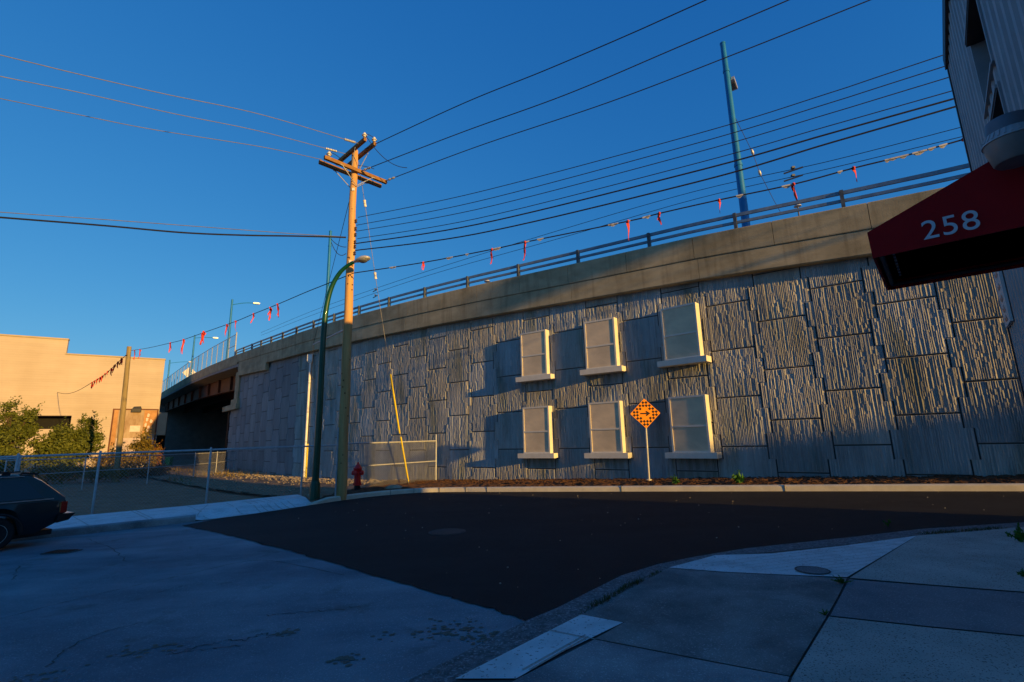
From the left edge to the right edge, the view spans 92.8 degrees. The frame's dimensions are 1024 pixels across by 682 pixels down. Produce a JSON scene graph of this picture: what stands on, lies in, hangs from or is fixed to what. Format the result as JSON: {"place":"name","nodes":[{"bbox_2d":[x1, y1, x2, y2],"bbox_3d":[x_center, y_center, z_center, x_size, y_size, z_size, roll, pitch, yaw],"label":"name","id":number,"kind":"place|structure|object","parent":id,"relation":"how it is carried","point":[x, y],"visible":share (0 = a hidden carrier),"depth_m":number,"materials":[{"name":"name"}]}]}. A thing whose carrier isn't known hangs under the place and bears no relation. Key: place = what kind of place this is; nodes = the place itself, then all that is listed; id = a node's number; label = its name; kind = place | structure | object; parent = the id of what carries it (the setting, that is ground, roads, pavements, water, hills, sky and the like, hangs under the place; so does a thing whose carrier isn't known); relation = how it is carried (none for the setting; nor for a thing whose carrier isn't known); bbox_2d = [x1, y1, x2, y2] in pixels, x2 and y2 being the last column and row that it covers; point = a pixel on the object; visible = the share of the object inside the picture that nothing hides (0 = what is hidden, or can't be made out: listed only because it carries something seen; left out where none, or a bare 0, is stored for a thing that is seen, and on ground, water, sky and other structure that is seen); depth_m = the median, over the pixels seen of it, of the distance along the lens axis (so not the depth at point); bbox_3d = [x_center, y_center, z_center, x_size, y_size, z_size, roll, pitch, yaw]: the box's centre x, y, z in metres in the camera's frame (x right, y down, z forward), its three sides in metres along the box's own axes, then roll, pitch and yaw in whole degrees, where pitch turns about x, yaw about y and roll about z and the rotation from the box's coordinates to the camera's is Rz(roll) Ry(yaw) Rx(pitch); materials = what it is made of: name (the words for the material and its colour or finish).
{"place":"outdoors","nodes":[
{"label":"outdoors","id":0,"kind":"place"},
{"bbox_2d":[46,494,313,528],"bbox_3d":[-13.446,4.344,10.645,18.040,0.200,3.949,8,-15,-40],"label":"pavement","id":1,"kind":"structure","parent":0,"point":[217,510],"depth_m":13.83,"materials":[{"name":"concrete"}]},
{"bbox_2d":[159,466,275,483],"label":"dry grass","id":2,"kind":"structure","parent":0,"point":[230,475],"depth_m":38.34,"materials":[{"name":"beige plant"}]},
{"bbox_2d":[0,520,524,681],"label":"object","id":3,"kind":"structure","parent":0,"point":[238,598],"depth_m":4.72,"materials":[{"name":"concrete"}]},
{"bbox_2d":[0,471,74,548],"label":"parked car","id":4,"kind":"object","parent":3,"relation":"on","point":[30,506],"visible":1,"depth_m":9.72,"materials":[{"name":"black paint"}]},
{"bbox_2d":[41,549,82,553],"bbox_3d":[-8.191,3.828,8.873,0.500,0.024,0.300,-1,-11,0],"label":"drain grate","id":5,"kind":"object","parent":3,"relation":"on","point":[61,551],"visible":1,"depth_m":8.82,"materials":[{"name":"metal"}]},
{"bbox_2d":[0,538,358,666],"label":"road cracks","id":6,"kind":"object","parent":3,"relation":"on","point":[176,576],"visible":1,"depth_m":4.70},
{"bbox_2d":[9,618,499,681],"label":"road stains","id":7,"kind":"object","parent":3,"relation":"on","point":[339,658],"visible":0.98,"depth_m":3.92,"materials":[{"name":"asphalt"}]},
{"bbox_3d":[3.743,2.184,4.346,16.383,0.294,4.427,2,-12,-18],"label":"kerb","id":8,"kind":"object","parent":3,"relation":"on","visible":0},
{"bbox_2d":[455,614,622,678],"bbox_3d":[0.267,2.218,3.533,0.390,0.017,1.460,-11,-15,40],"label":"pavement edge strip","id":9,"kind":"object","parent":8,"relation":"on","point":[513,663],"visible":1,"depth_m":3.52,"materials":[{"name":"concrete"}]},
{"bbox_2d":[523,540,903,669],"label":"pavement grooves","id":10,"kind":"object","parent":9,"relation":"on","point":[712,565],"visible":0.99,"depth_m":5.24,"materials":[{"name":"grey concrete"}]},
{"bbox_2d":[584,568,846,675],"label":"sidewalk slab","id":11,"kind":"structure","parent":8,"relation":"on","point":[767,623],"depth_m":4.01,"materials":[{"name":"concrete"}]},
{"bbox_2d":[830,575,852,582],"bbox_3d":[3.148,2.287,4.672,0.183,0.076,0.136,5,-13,-28],"label":"weed","id":12,"kind":"object","parent":11,"relation":"on","point":[840,580],"visible":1,"depth_m":4.67,"materials":[{"name":"green plant"}]},
{"bbox_2d":[580,526,1003,675],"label":"curb","id":13,"kind":"structure","parent":8,"relation":"on","point":[624,586],"depth_m":4.99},
{"bbox_2d":[22,458,653,520],"bbox_3d":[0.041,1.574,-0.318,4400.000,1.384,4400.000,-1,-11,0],"label":"ground","id":14,"kind":"structure","parent":0,"point":[197,496],"depth_m":24.42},
{"bbox_2d":[0,457,21,470],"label":"lot gate","id":15,"kind":"structure","parent":14,"relation":"on","point":[12,463],"depth_m":14.60,"materials":[{"name":"metal"}]},
{"bbox_2d":[0,447,27,474],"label":"shrub","id":16,"kind":"object","parent":14,"relation":"on","point":[2,465],"visible":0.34,"depth_m":33.66,"materials":[{"name":"green plant"}]},
{"bbox_2d":[0,395,47,474],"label":"young tree","id":17,"kind":"object","parent":14,"relation":"on","point":[12,434],"visible":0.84,"depth_m":41.59,"materials":[{"name":"green plant"}]},
{"bbox_2d":[26,416,95,467],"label":"young tree","id":18,"kind":"object","parent":14,"relation":"on","point":[60,441],"visible":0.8,"depth_m":43.59,"materials":[{"name":"green plant"}]},
{"bbox_2d":[22,460,129,483],"bbox_3d":[-31.555,9.587,35.478,7.395,1.839,3.278,-1,-11,0],"label":"shrub","id":19,"kind":"object","parent":14,"relation":"on","point":[75,469],"visible":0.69,"depth_m":35.21,"materials":[{"name":"green plant"}]},
{"bbox_2d":[0,334,167,471],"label":"cream building","id":20,"kind":"structure","parent":14,"relation":"on","point":[35,371],"depth_m":60.88,"materials":[{"name":"paint"}]},
{"bbox_2d":[57,355,125,393],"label":"pennant line","id":21,"kind":"object","parent":20,"relation":"attached to","point":[90,383],"visible":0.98,"depth_m":47.63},
{"bbox_2d":[109,410,156,454],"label":"boarded door","id":22,"kind":"structure","parent":20,"relation":"in","point":[131,418],"depth_m":63.04,"materials":[{"name":"brown wood"}]},
{"bbox_2d":[73,410,106,464],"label":"young tree","id":23,"kind":"object","parent":14,"relation":"on","point":[96,436],"visible":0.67,"depth_m":45.75,"materials":[{"name":"green plant"}]},
{"bbox_2d":[10,514,195,541],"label":"kerb","id":24,"kind":"structure","parent":14,"relation":"on","point":[69,531],"depth_m":11.56,"materials":[{"name":"concrete"}]},
{"bbox_2d":[89,442,133,467],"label":"shrub","id":25,"kind":"object","parent":14,"relation":"on","point":[108,458],"visible":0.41,"depth_m":46.50,"materials":[{"name":"green plant"}]},
{"bbox_2d":[4,451,235,488],"bbox_3d":[-25.084,9.117,35.023,2.328,2.044,18.464,-3,-11,7],"label":"chain link fence","id":26,"kind":"object","parent":14,"relation":"on","point":[178,465],"visible":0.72,"depth_m":31.90,"materials":[{"name":"metal"}]},
{"bbox_2d":[112,346,131,481],"bbox_3d":[-28.923,5.339,36.234,0.636,10.032,0.380,-1,-11,0],"label":"bare pole","id":27,"kind":"object","parent":14,"relation":"on","point":[120,434],"visible":0.88,"depth_m":36.15,"materials":[{"name":"brown wood"}]},
{"bbox_2d":[107,460,174,477],"bbox_3d":[-30.580,10.602,39.971,5.514,1.735,3.040,-1,-11,0],"label":"shrub","id":28,"kind":"object","parent":14,"relation":"on","point":[132,471],"visible":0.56,"depth_m":39.57,"materials":[{"name":"brown plant"}]},
{"bbox_2d":[121,427,161,467],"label":"shrub","id":29,"kind":"object","parent":14,"relation":"on","point":[144,444],"visible":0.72,"depth_m":47.28,"materials":[{"name":"green plant"}]},
{"bbox_2d":[150,441,164,465],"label":"shrub","id":30,"kind":"object","parent":14,"relation":"on","point":[156,449],"visible":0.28,"depth_m":48.97,"materials":[{"name":"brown plant"}]},
{"bbox_2d":[0,444,336,515],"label":"chain link fence","id":31,"kind":"object","parent":14,"relation":"on","point":[18,456],"visible":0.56,"depth_m":15.96,"materials":[{"name":"metal"}]},
{"bbox_2d":[165,457,173,465],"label":"green bin","id":32,"kind":"object","parent":14,"relation":"on","point":[167,461],"visible":0.74,"depth_m":61.77,"materials":[{"name":"plastic"}]},
{"bbox_2d":[134,467,379,498],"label":"dirt lot","id":33,"kind":"structure","parent":14,"relation":"on","point":[323,488],"depth_m":28.05,"materials":[{"name":"soil"}]},
{"bbox_2d":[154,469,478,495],"bbox_3d":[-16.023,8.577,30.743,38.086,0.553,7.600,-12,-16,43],"label":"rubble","id":34,"kind":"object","parent":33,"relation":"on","point":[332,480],"visible":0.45,"depth_m":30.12,"materials":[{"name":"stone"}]},
{"bbox_2d":[195,483,1023,521],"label":"kerb","id":35,"kind":"structure","parent":14,"relation":"on","point":[927,487],"depth_m":13.34,"materials":[{"name":"concrete"}]},
{"bbox_2d":[220,187,1023,483],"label":"retaining wall","id":36,"kind":"structure","parent":14,"relation":"on","point":[827,351],"depth_m":16.76,"materials":[{"name":"concrete"}]},
{"bbox_2d":[155,354,238,459],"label":"bridge span","id":37,"kind":"object","parent":36,"relation":"on","point":[193,405],"visible":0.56,"depth_m":96.15,"materials":[{"name":"concrete"}]},
{"bbox_2d":[166,360,190,388],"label":"street lamp","id":38,"kind":"object","parent":37,"relation":"on","point":[168,372],"visible":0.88,"depth_m":96.72,"materials":[{"name":"metal"}]},
{"bbox_2d":[182,367,195,376],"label":"road sign","id":39,"kind":"object","parent":37,"relation":"on","point":[188,371],"visible":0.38,"depth_m":76.48,"materials":[{"name":"metal"}]},
{"bbox_2d":[162,332,236,390],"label":"bridge fence","id":40,"kind":"object","parent":37,"relation":"on","point":[202,361],"visible":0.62,"depth_m":62.79,"materials":[{"name":"grey"}]},
{"bbox_2d":[190,335,217,374],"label":"street lamp","id":41,"kind":"object","parent":37,"relation":"on","point":[193,351],"visible":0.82,"depth_m":76.71,"materials":[{"name":"metal"}]},
{"bbox_2d":[226,299,259,358],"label":"street lamp","id":42,"kind":"object","parent":37,"relation":"on","point":[230,321],"visible":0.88,"depth_m":58.28,"materials":[{"name":"metal"}]},
{"bbox_2d":[303,354,313,476],"bbox_3d":[-13.580,4.982,32.373,0.360,8.271,0.300,-1,-11,0],"label":"drain pipe","id":43,"kind":"object","parent":36,"relation":"attached to","point":[309,359],"visible":0.91,"depth_m":32.42,"materials":[{"name":"white plastic"}]},
{"bbox_2d":[516,329,555,382],"bbox_3d":[0.965,0.640,20.650,1.750,2.100,0.440,-10,-14,35],"label":"faux window","id":44,"kind":"structure","parent":36,"relation":"attached to","point":[535,356],"depth_m":20.51,"materials":[{"name":"paint"}]},
{"bbox_2d":[518,406,559,457],"bbox_3d":[1.046,3.741,20.024,1.750,2.070,0.440,-10,-14,35],"label":"faux window","id":45,"kind":"structure","parent":36,"relation":"attached to","point":[538,438],"depth_m":19.89,"materials":[{"name":"paint"}]},
{"bbox_2d":[235,163,969,354],"bbox_3d":[-5.563,-2.237,27.911,61.536,3.358,2.795,-11,-15,40],"label":"guard railing","id":46,"kind":"object","parent":36,"relation":"on","point":[735,222],"visible":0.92,"depth_m":17.68,"materials":[{"name":"grey metal"}]},
{"bbox_2d":[580,317,626,375],"bbox_3d":[3.454,0.216,18.870,1.750,2.100,0.440,-10,-14,35],"label":"faux window","id":47,"kind":"structure","parent":36,"relation":"attached to","point":[602,354],"depth_m":18.74,"materials":[{"name":"paint"}]},
{"bbox_2d":[584,401,632,457],"bbox_3d":[3.535,3.318,18.244,1.750,2.070,0.440,-10,-14,35],"label":"faux window","id":48,"kind":"structure","parent":36,"relation":"attached to","point":[607,429],"depth_m":18.12,"materials":[{"name":"paint"}]},
{"bbox_2d":[657,302,711,367],"bbox_3d":[5.931,-0.205,17.100,1.750,2.100,0.440,-12,-15,42],"label":"faux window","id":49,"kind":"structure","parent":36,"relation":"attached to","point":[682,335],"depth_m":16.97,"materials":[{"name":"paint"}]},
{"bbox_2d":[665,394,721,458],"bbox_3d":[6.014,2.896,16.472,1.750,2.070,0.440,-11,-15,40],"label":"faux window","id":50,"kind":"structure","parent":36,"relation":"attached to","point":[691,427],"depth_m":16.34,"materials":[{"name":"paint"}]},
{"bbox_2d":[315,474,1023,499],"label":"mulch strip","id":51,"kind":"object","parent":14,"relation":"on","point":[373,488],"visible":0.65,"depth_m":14.93,"materials":[{"name":"soil"}]},
{"bbox_2d":[309,255,370,500],"bbox_3d":[-5.821,1.106,16.618,1.931,8.274,0.380,-5,-12,16],"label":"street lamp","id":52,"kind":"object","parent":51,"relation":"on","point":[314,491],"visible":1,"depth_m":16.64,"materials":[{"name":"metal"}]},
{"bbox_2d":[351,462,363,489],"bbox_3d":[-5.908,5.251,18.647,0.423,1.212,0.423,6,-14,-33],"label":"fire hydrant","id":53,"kind":"object","parent":51,"relation":"on","point":[357,472],"visible":0.96,"depth_m":18.56,"materials":[{"name":"metal"}]},
{"bbox_2d":[313,132,406,499],"bbox_3d":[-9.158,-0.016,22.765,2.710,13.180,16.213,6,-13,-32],"label":"utility pole","id":54,"kind":"object","parent":51,"relation":"on","point":[341,474],"visible":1,"depth_m":17.72,"materials":[{"name":"brown wood"}]},
{"bbox_2d":[0,98,321,159],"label":"power cable","id":55,"kind":"object","parent":54,"relation":"attached to","point":[154,129],"visible":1,"depth_m":15.47,"materials":[{"name":"metal"}]},
{"bbox_2d":[0,212,343,236],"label":"messenger cable","id":56,"kind":"object","parent":54,"relation":"attached to","point":[159,223],"visible":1,"depth_m":16.37,"materials":[{"name":"metal"}]},
{"bbox_2d":[0,76,344,153],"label":"power cable","id":57,"kind":"object","parent":54,"relation":"attached to","point":[329,149],"visible":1,"depth_m":15.20,"materials":[{"name":"metal"}]},
{"bbox_2d":[0,216,345,237],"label":"service cable","id":58,"kind":"object","parent":54,"relation":"attached to","point":[169,231],"visible":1,"depth_m":16.36,"materials":[{"name":"rubber"}]},
{"bbox_2d":[0,55,355,143],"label":"power cable","id":59,"kind":"object","parent":54,"relation":"attached to","point":[348,140],"visible":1,"depth_m":14.31,"materials":[{"name":"metal"}]},
{"bbox_2d":[131,273,353,350],"bbox_3d":[-17.540,-0.858,27.573,31.040,1.440,0.032,-11,-15,39],"label":"pennant line","id":60,"kind":"object","parent":54,"relation":"attached to","point":[256,312],"visible":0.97,"depth_m":22.49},
{"bbox_2d":[200,331,205,344],"bbox_3d":[-17.226,-0.176,27.154,0.226,0.814,0.249,-1,-11,0],"label":"ribbon","id":61,"kind":"object","parent":60,"relation":"hanging from","point":[203,334],"visible":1,"depth_m":27.15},
{"bbox_2d":[305,203,348,480],"bbox_3d":[-9.196,1.303,23.754,0.095,11.613,14.218,4,-13,-26],"label":"guy wire","id":62,"kind":"object","parent":54,"relation":"attached to","point":[312,361],"visible":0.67,"depth_m":28.90,"materials":[{"name":"grey metal"}]},
{"bbox_2d":[358,162,408,482],"bbox_3d":[-5.251,-0.297,20.006,0.128,12.766,4.735,-5,-12,15],"label":"guy wire","id":63,"kind":"object","parent":54,"relation":"attached to","point":[365,206],"visible":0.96,"depth_m":20.31,"materials":[{"name":"metal"}]},
{"bbox_2d":[365,0,705,148],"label":"power cable","id":64,"kind":"object","parent":54,"relation":"attached to","point":[548,68],"visible":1,"depth_m":14.41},
{"bbox_2d":[361,0,788,170],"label":"power cable","id":65,"kind":"object","parent":54,"relation":"attached to","point":[364,169],"visible":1,"depth_m":14.63,"materials":[{"name":"metal"}]},
{"bbox_2d":[261,127,959,332],"bbox_3d":[-7.688,-4.486,36.443,65.433,3.527,3.009,-12,-15,42],"label":"trolley wire","id":66,"kind":"object","parent":54,"relation":"hanging from","point":[791,169],"visible":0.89,"depth_m":21.32,"materials":[{"name":"metal"}]},
{"bbox_2d":[263,136,961,334],"bbox_3d":[-7.938,-4.260,37.576,67.689,3.771,3.099,-12,-15,42],"label":"trolley wire","id":67,"kind":"object","parent":54,"relation":"hanging from","point":[791,175],"visible":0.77,"depth_m":21.93,"materials":[{"name":"metal"}]},
{"bbox_2d":[385,0,869,180],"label":"power cable","id":68,"kind":"object","parent":54,"relation":"attached to","point":[389,179],"visible":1,"depth_m":15.03,"materials":[{"name":"metal"}]},
{"bbox_2d":[358,55,942,217],"bbox_3d":[7.171,-6.233,11.872,29.084,0.958,0.022,-7,-13,26],"label":"secondary cable","id":69,"kind":"object","parent":54,"relation":"attached to","point":[679,138],"visible":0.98,"depth_m":12.97,"materials":[{"name":"rubber"}]},
{"bbox_2d":[359,66,943,224],"bbox_3d":[7.161,-5.923,11.840,29.127,0.854,0.022,-7,-13,26],"label":"secondary cable","id":70,"kind":"object","parent":54,"relation":"attached to","point":[679,147],"visible":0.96,"depth_m":12.93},
{"bbox_2d":[356,77,948,231],"bbox_3d":[7.182,-5.611,11.792,29.156,0.736,0.022,-7,-13,26],"label":"secondary cable","id":71,"kind":"object","parent":54,"relation":"attached to","point":[680,156],"visible":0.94,"depth_m":12.89,"materials":[{"name":"rubber"}]},
{"bbox_2d":[357,90,951,238],"bbox_3d":[7.245,-5.237,11.711,29.095,0.579,0.022,-7,-13,26],"label":"secondary cable","id":72,"kind":"object","parent":54,"relation":"attached to","point":[682,166],"visible":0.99,"depth_m":12.87,"materials":[{"name":"rubber"}]},
{"bbox_2d":[356,98,953,243],"bbox_3d":[7.235,-5.060,11.704,29.157,0.659,0.040,-7,-13,26],"label":"service cable","id":73,"kind":"object","parent":54,"relation":"attached to","point":[682,174],"visible":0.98,"depth_m":12.82,"materials":[{"name":"rubber"}]},
{"bbox_2d":[355,106,955,250],"bbox_3d":[7.231,-4.939,11.705,29.182,1.057,0.040,-7,-13,26],"label":"service cable","id":74,"kind":"object","parent":54,"relation":"attached to","point":[683,184],"visible":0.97,"depth_m":12.79,"materials":[{"name":"rubber"}]},
{"bbox_2d":[354,139,961,272],"bbox_3d":[4.676,-3.846,12.873,23.151,0.848,0.043,-7,-13,25],"label":"pennant line","id":75,"kind":"object","parent":54,"relation":"attached to","point":[838,172],"visible":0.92,"depth_m":12.55,"materials":[{"name":"plastic"}]},
{"bbox_2d":[626,220,629,240],"bbox_3d":[3.208,-3.050,13.436,0.095,0.630,0.090,-1,-11,0],"label":"ribbon","id":76,"kind":"object","parent":75,"relation":"hanging from","point":[627,224],"visible":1,"depth_m":13.46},
{"bbox_2d":[791,182,797,200],"bbox_3d":[6.836,-3.609,11.805,0.097,0.473,0.143,-1,-11,0],"label":"ribbon","id":77,"kind":"object","parent":75,"relation":"hanging from","point":[793,188],"visible":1,"depth_m":11.78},
{"bbox_2d":[347,434,436,489],"bbox_3d":[-5.178,5.335,21.359,0.069,2.413,4.667,-12,-16,43],"label":"chain link fence","id":78,"kind":"object","parent":51,"relation":"on","point":[422,453],"visible":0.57,"depth_m":21.38,"materials":[{"name":"metal"}]},
{"bbox_2d":[385,485,401,488],"bbox_3d":[-4.467,5.546,18.450,0.709,0.215,0.526,-1,-11,0],"label":"rock","id":79,"kind":"object","parent":51,"relation":"on","point":[392,486],"visible":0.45,"depth_m":18.30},
{"bbox_2d":[631,399,659,480],"bbox_3d":[4.483,3.401,16.159,0.959,2.939,0.198,-1,-11,0],"label":"checkerboard sign","id":80,"kind":"object","parent":51,"relation":"on","point":[644,413],"visible":0.91,"depth_m":16.29,"materials":[{"name":"metal"}]},
{"bbox_2d":[668,474,679,483],"bbox_3d":[4.818,4.112,14.423,0.341,0.383,0.205,-9,-13,32],"label":"weed","id":81,"kind":"object","parent":51,"relation":"on","point":[675,480],"visible":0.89,"depth_m":14.39,"materials":[{"name":"green plant"}]},
{"bbox_2d":[396,474,1023,484],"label":"bark chips","id":82,"kind":"object","parent":51,"relation":"on","point":[783,479],"visible":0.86,"depth_m":14.24,"materials":[{"name":"wood"}]},
{"bbox_2d":[731,470,743,483],"bbox_3d":[6.296,3.813,13.583,0.362,0.420,0.238,4,-13,-26],"label":"weed","id":83,"kind":"object","parent":51,"relation":"on","point":[737,478],"visible":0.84,"depth_m":13.56,"materials":[{"name":"green plant"}]},
{"bbox_2d":[942,0,1023,399],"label":"corrugated building","id":84,"kind":"structure","parent":14,"relation":"on","point":[983,51],"depth_m":6.30,"materials":[{"name":"paint"}]},
{"bbox_2d":[867,162,1023,290],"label":"awning","id":85,"kind":"object","parent":84,"relation":"attached to","point":[970,224],"visible":1,"depth_m":2.66,"materials":[{"name":"red fabric"}]},
{"bbox_2d":[964,0,995,118],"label":"window","id":86,"kind":"structure","parent":84,"relation":"in","point":[976,36],"depth_m":6.16,"materials":[{"name":"glass"}]},
{"bbox_2d":[989,81,1007,121],"bbox_3d":[5.699,-2.132,5.444,0.340,1.140,1.290,-11,-15,40],"label":"window","id":87,"kind":"structure","parent":84,"relation":"in","point":[998,105],"depth_m":5.36,"materials":[{"name":"glass"}]},
{"bbox_2d":[981,109,1023,170],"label":"wall lamp","id":88,"kind":"object","parent":84,"relation":"attached to","point":[1002,147],"visible":1,"depth_m":2.28,"materials":[{"name":"metal"}]},
{"bbox_2d":[993,271,1012,327],"bbox_3d":[7.468,-0.735,7.435,0.040,1.000,0.700,-11,-15,40],"label":"wall sign","id":89,"kind":"object","parent":84,"relation":"attached to","point":[1003,298],"visible":0.94,"depth_m":7.28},
{"bbox_2d":[0,0,969,392],"label":"sky","id":90,"kind":"structure","parent":0,"point":[380,69],"materials":[{"name":"blue"}]},
{"bbox_2d":[182,491,1023,620],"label":"road","id":91,"kind":"structure","parent":0,"point":[520,535],"depth_m":8.36,"materials":[{"name":"asphalt"}]},
{"bbox_2d":[428,528,465,535],"bbox_3d":[-1.181,3.469,8.879,0.677,0.013,0.677,-1,-11,0],"label":"manhole cover","id":92,"kind":"object","parent":91,"relation":"on","point":[446,531],"visible":1,"depth_m":8.85,"materials":[{"name":"metal"}]},
{"bbox_2d":[452,536,1023,681],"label":"pavement joints","id":93,"kind":"object","parent":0,"point":[581,644],"visible":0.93,"depth_m":3.62,"materials":[{"name":"concrete"}]},
{"bbox_2d":[512,639,788,681],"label":"pavement front slab","id":94,"kind":"structure","parent":93,"relation":"on","point":[594,660],"depth_m":3.12,"materials":[{"name":"concrete"}]},
{"bbox_2d":[670,536,914,576],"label":"pavement ramp","id":95,"kind":"structure","parent":93,"relation":"on","point":[780,562],"depth_m":5.61,"materials":[{"name":"concrete"}]},
{"bbox_2d":[794,566,830,574],"bbox_3d":[3.161,2.409,5.131,0.329,0.009,0.329,-1,-11,0],"label":"manhole cover","id":96,"kind":"object","parent":95,"relation":"on","point":[813,570],"visible":1,"depth_m":5.10,"materials":[{"name":"metal"}]},
{"bbox_2d":[791,617,1023,681],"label":"pavement pale slab","id":97,"kind":"structure","parent":93,"relation":"on","point":[846,650],"depth_m":3.12,"materials":[{"name":"grey concrete"}]},
{"bbox_2d":[830,579,1023,634],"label":"sidewalk slab","id":98,"kind":"structure","parent":93,"relation":"on","point":[970,609],"depth_m":3.95,"materials":[{"name":"grey concrete"}]},
{"bbox_2d":[850,527,1023,591],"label":"sidewalk slab","id":99,"kind":"structure","parent":93,"relation":"on","point":[989,559],"depth_m":5.20,"materials":[{"name":"grey concrete"}]},
{"bbox_2d":[1004,522,1023,541],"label":"weed","id":100,"kind":"object","parent":99,"relation":"on","point":[1018,535],"visible":1,"depth_m":5.92,"materials":[{"name":"green plant"}]},
{"bbox_2d":[1017,567,1023,576],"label":"weed","id":101,"kind":"object","parent":99,"relation":"on","point":[1020,573],"visible":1,"depth_m":4.59,"materials":[{"name":"green plant"}]},
{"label":"overpass roadway","id":102,"kind":"structure","parent":0,"visible":0},
{"bbox_2d":[325,230,331,323],"bbox_3d":[-13.365,-4.027,35.374,0.266,8.522,0.266,-1,-11,0],"label":"street lamp","id":103,"kind":"object","parent":102,"relation":"on","point":[329,259],"visible":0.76,"depth_m":35.64,"materials":[{"name":"metal"}]},
{"bbox_2d":[720,41,749,226],"bbox_3d":[8.968,-7.260,19.194,0.309,9.360,1.795,-9,-14,34],"label":"street lamp","id":104,"kind":"object","parent":102,"relation":"on","point":[730,84],"visible":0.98,"depth_m":18.63,"materials":[{"name":"metal"}]},
{"bbox_2d":[736,120,779,210],"bbox_3d":[10.019,-7.045,19.836,3.769,2.920,0.112,9,-15,-41],"label":"span wire","id":105,"kind":"object","parent":104,"relation":"attached to","point":[752,153],"visible":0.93,"depth_m":19.79,"materials":[{"name":"metal"}]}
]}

